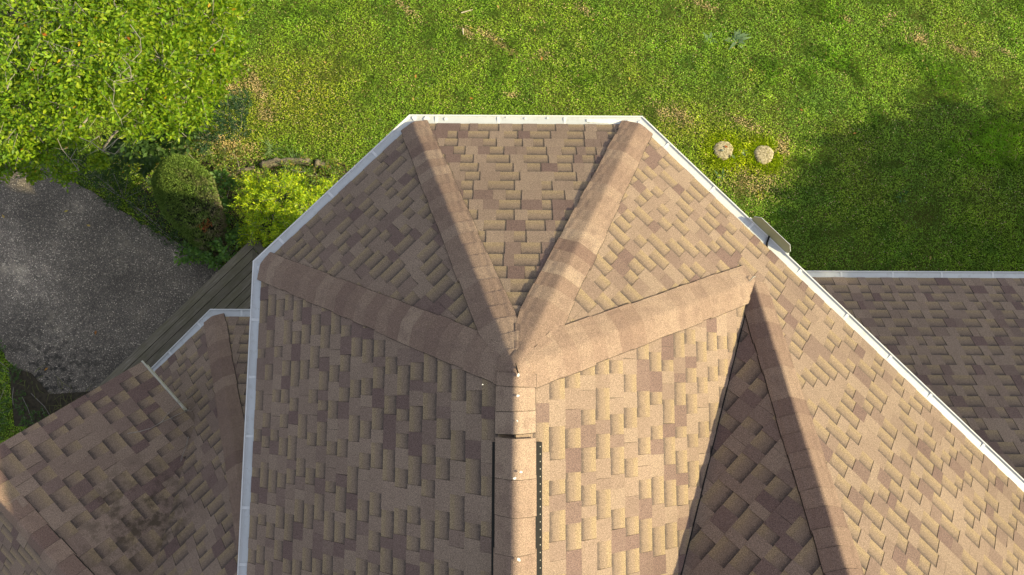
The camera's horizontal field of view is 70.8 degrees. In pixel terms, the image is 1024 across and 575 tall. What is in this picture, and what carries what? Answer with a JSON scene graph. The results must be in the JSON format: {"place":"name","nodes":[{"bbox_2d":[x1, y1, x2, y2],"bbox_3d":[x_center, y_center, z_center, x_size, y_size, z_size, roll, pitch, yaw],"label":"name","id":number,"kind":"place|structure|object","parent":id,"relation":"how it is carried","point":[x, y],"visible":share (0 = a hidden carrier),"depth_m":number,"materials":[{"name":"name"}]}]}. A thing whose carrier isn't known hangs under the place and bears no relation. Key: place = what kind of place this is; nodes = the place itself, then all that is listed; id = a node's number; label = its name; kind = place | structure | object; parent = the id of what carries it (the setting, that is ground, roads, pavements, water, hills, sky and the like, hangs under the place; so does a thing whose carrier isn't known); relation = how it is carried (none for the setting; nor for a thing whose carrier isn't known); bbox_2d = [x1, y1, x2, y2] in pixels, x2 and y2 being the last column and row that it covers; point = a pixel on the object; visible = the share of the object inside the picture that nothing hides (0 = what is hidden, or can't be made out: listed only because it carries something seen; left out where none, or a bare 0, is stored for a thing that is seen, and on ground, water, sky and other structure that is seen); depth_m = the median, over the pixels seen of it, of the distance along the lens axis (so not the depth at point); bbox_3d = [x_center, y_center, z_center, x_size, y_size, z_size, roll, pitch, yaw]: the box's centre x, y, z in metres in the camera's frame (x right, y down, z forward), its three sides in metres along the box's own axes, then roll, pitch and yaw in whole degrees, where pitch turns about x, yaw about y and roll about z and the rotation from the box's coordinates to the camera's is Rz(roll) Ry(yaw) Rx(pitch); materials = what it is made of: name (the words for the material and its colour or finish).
{"place":"outdoors","nodes":[
{"label":"outdoors","id":0,"kind":"place"},
{"bbox_2d":[0,159,222,393],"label":"driveway","id":1,"kind":"structure","parent":0,"point":[118,282],"depth_m":13.25,"materials":[{"name":"grey asphalt"}]},
{"bbox_2d":[0,0,1023,441],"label":"lawn","id":2,"kind":"structure","parent":0,"point":[634,34],"depth_m":13.78,"materials":[{"name":"plant"}]},
{"bbox_2d":[0,340,49,440],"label":"edge weed","id":3,"kind":"object","parent":2,"relation":"on","point":[20,411],"visible":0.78,"depth_m":12.91,"materials":[{"name":"green plant"}]},
{"bbox_2d":[9,367,88,425],"bbox_3d":[-8.151,1.978,13.016,1.924,0.075,1.048,0,83,0],"label":"soil bed","id":4,"kind":"object","parent":2,"relation":"on","point":[31,401],"visible":0.61,"depth_m":12.97,"materials":[{"name":"brown soil"}]},
{"bbox_2d":[7,364,44,393],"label":"grass tuft","id":5,"kind":"object","parent":4,"relation":"on","point":[30,378],"visible":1,"depth_m":12.99,"materials":[{"name":"green plant"}]},
{"bbox_2d":[33,375,88,412],"bbox_3d":[-8.017,2.129,12.981,1.260,0.207,1.228,0,83,0],"label":"grass tuft","id":6,"kind":"object","parent":4,"relation":"on","point":[60,405],"visible":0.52,"depth_m":12.96,"materials":[{"name":"green plant"}]},
{"bbox_2d":[0,0,257,192],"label":"broadleaf tree","id":7,"kind":"object","parent":2,"relation":"on","point":[58,37],"visible":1,"depth_m":10.08,"materials":[{"name":"green plant"}]},
{"bbox_2d":[95,238,265,388],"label":"wooden deck","id":8,"kind":"structure","parent":2,"relation":"on","point":[228,284],"depth_m":12.62,"materials":[{"name":"brown wood"}]},
{"bbox_2d":[170,140,199,157],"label":"grass tuft","id":9,"kind":"object","parent":2,"relation":"on","point":[185,151],"visible":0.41,"depth_m":13.52,"materials":[{"name":"green plant"}]},
{"bbox_2d":[192,87,253,154],"bbox_3d":[-5.306,-3.076,13.224,1.375,0.884,1.002,-20,83,-3],"label":"dark shrub","id":10,"kind":"object","parent":2,"relation":"on","point":[233,127],"visible":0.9,"depth_m":13.13,"materials":[{"name":"green plant"}]},
{"bbox_2d":[210,143,268,189],"bbox_3d":[-5.075,-2.193,13.414,1.141,0.360,0.850,44,85,5],"label":"scrub weed","id":11,"kind":"object","parent":2,"relation":"on","point":[222,159],"visible":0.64,"depth_m":13.46,"materials":[{"name":"green plant"}]},
{"bbox_2d":[133,159,351,265],"bbox_3d":[-4.843,-1.308,13.452,4.459,0.028,2.245,0,83,0],"label":"planting bed","id":12,"kind":"object","parent":2,"relation":"on","point":[211,168],"visible":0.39,"depth_m":13.49,"materials":[{"name":"green plant"}]},
{"bbox_2d":[41,139,191,249],"bbox_3d":[-7.056,-1.860,13.075,3.246,0.865,1.194,31,84,3],"label":"ground cover","id":13,"kind":"object","parent":12,"relation":"on","point":[121,187],"visible":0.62,"depth_m":13.27,"materials":[{"name":"green plant"}]},
{"bbox_2d":[122,156,156,173],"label":"orange flower weed","id":14,"kind":"object","parent":12,"relation":"on","point":[136,167],"visible":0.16,"depth_m":13.25,"materials":[{"name":"green plant"}]},
{"bbox_2d":[101,114,202,179],"bbox_3d":[-6.160,-2.362,12.651,2.056,1.835,1.048,0,83,0],"label":"magnolia sapling","id":15,"kind":"object","parent":12,"relation":"on","point":[152,153],"visible":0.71,"depth_m":12.13,"materials":[{"name":"green plant"}]},
{"bbox_2d":[150,153,230,257],"bbox_3d":[-5.534,-1.382,12.556,1.068,1.910,1.526,0,83,0],"label":"clipped conifer","id":16,"kind":"object","parent":12,"relation":"on","point":[185,197],"visible":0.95,"depth_m":12.02,"materials":[{"name":"green plant"}]},
{"bbox_2d":[169,139,226,166],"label":"scrub weed","id":17,"kind":"object","parent":12,"relation":"on","point":[190,147],"visible":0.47,"depth_m":13.48,"materials":[{"name":"green plant"}]},
{"bbox_2d":[173,222,247,270],"bbox_3d":[-5.416,-0.656,12.999,1.515,0.731,0.728,-15,83,-2],"label":"leafy weed","id":18,"kind":"object","parent":12,"relation":"on","point":[193,253],"visible":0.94,"depth_m":12.99,"materials":[{"name":"green plant"}]},
{"bbox_2d":[210,169,241,229],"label":"leafy weed","id":19,"kind":"object","parent":12,"relation":"on","point":[228,183],"visible":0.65,"depth_m":13.19,"materials":[{"name":"green plant"}]},
{"bbox_2d":[228,165,254,176],"bbox_3d":[-5.097,-2.182,13.519,0.554,0.102,0.094,-19,83,-3],"label":"edging log","id":20,"kind":"object","parent":12,"relation":"on","point":[249,168],"visible":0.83,"depth_m":13.50,"materials":[{"name":"brown wood"}]},
{"bbox_2d":[260,135,283,158],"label":"grass tuft","id":21,"kind":"object","parent":12,"relation":"on","point":[268,151],"visible":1,"depth_m":13.53,"materials":[{"name":"green plant"}]},
{"bbox_2d":[227,166,337,246],"bbox_3d":[-3.831,-1.294,12.850,2.382,1.199,1.875,0,83,0],"label":"golden shrub","id":22,"kind":"object","parent":12,"relation":"on","point":[250,190],"visible":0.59,"depth_m":12.61,"materials":[{"name":"green plant"}]},
{"bbox_2d":[260,157,311,168],"bbox_3d":[-4.240,-2.355,13.519,0.981,0.173,0.203,-4,83,-1],"label":"edging log","id":23,"kind":"object","parent":12,"relation":"on","point":[270,162],"visible":0.88,"depth_m":13.47,"materials":[{"name":"brown wood"}]},
{"bbox_2d":[296,165,322,183],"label":"grass tuft","id":24,"kind":"object","parent":12,"relation":"on","point":[310,169],"visible":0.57,"depth_m":13.48,"materials":[{"name":"green plant"}]},
{"bbox_2d":[280,152,348,184],"bbox_3d":[-3.679,-2.211,13.408,1.289,0.318,0.650,9,83,1],"label":"scrub weed","id":25,"kind":"object","parent":12,"relation":"on","point":[314,177],"visible":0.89,"depth_m":13.40,"materials":[{"name":"green plant"}]},
{"bbox_2d":[314,159,336,173],"bbox_3d":[-3.498,-2.254,13.497,0.443,0.180,0.180,20,83,2],"label":"edging log","id":26,"kind":"object","parent":12,"relation":"on","point":[317,162],"visible":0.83,"depth_m":13.44,"materials":[{"name":"brown wood"}]},
{"bbox_2d":[269,77,284,89],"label":"grass tuft","id":27,"kind":"object","parent":2,"relation":"on","point":[276,81],"visible":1,"depth_m":13.73,"materials":[{"name":"green plant"}]},
{"bbox_2d":[272,143,309,174],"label":"grass tuft","id":28,"kind":"object","parent":2,"relation":"on","point":[295,155],"visible":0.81,"depth_m":13.48,"materials":[{"name":"green plant"}]},
{"bbox_2d":[0,114,1023,574],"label":"house","id":29,"kind":"structure","parent":2,"relation":"on","point":[542,346],"depth_m":6.33,"materials":[{"name":"brown"}]},
{"bbox_2d":[127,393,193,433],"bbox_3d":[-4.109,1.509,8.482,0.657,0.553,0.233,-36,84,-4],"label":"fallen twig","id":30,"kind":"object","parent":29,"relation":"on","point":[164,417],"visible":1,"depth_m":8.48,"materials":[{"name":"brown wood"}]},
{"bbox_2d":[703,32,716,42],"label":"rosette weed","id":31,"kind":"object","parent":2,"relation":"on","point":[706,36],"visible":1,"depth_m":13.88,"materials":[{"name":"green plant"}]},
{"bbox_2d":[714,169,725,184],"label":"broad weed","id":32,"kind":"object","parent":2,"relation":"on","point":[717,176],"visible":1,"depth_m":13.56,"materials":[{"name":"green plant"}]},
{"bbox_2d":[713,141,732,160],"bbox_3d":[3.991,-2.581,13.603,0.385,0.076,0.378,0,83,0],"label":"stepping stone","id":33,"kind":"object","parent":2,"relation":"on","point":[726,153],"depth_m":13.57,"materials":[{"name":"beige stone"}]},
{"bbox_2d":[722,27,750,49],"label":"rosette weed","id":34,"kind":"object","parent":2,"relation":"on","point":[740,38],"visible":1,"depth_m":13.87,"materials":[{"name":"green plant"}]},
{"bbox_2d":[749,187,770,199],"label":"flowering weed","id":35,"kind":"object","parent":2,"relation":"on","point":[761,194],"visible":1,"depth_m":13.50,"materials":[{"name":"green plant"}]},
{"bbox_2d":[754,145,773,164],"bbox_3d":[4.756,-2.500,13.596,0.385,0.075,0.379,0,83,0],"label":"stepping stone","id":36,"kind":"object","parent":2,"relation":"on","point":[763,155],"depth_m":13.56,"materials":[{"name":"beige stone"}]},
{"bbox_2d":[895,188,908,202],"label":"broad weed","id":37,"kind":"object","parent":2,"relation":"on","point":[906,192],"visible":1,"depth_m":13.51,"materials":[{"name":"green plant"}]},
{"bbox_2d":[699,124,784,176],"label":"long grass","id":38,"kind":"structure","parent":0,"point":[737,154],"depth_m":13.60,"materials":[{"name":"green plant"}]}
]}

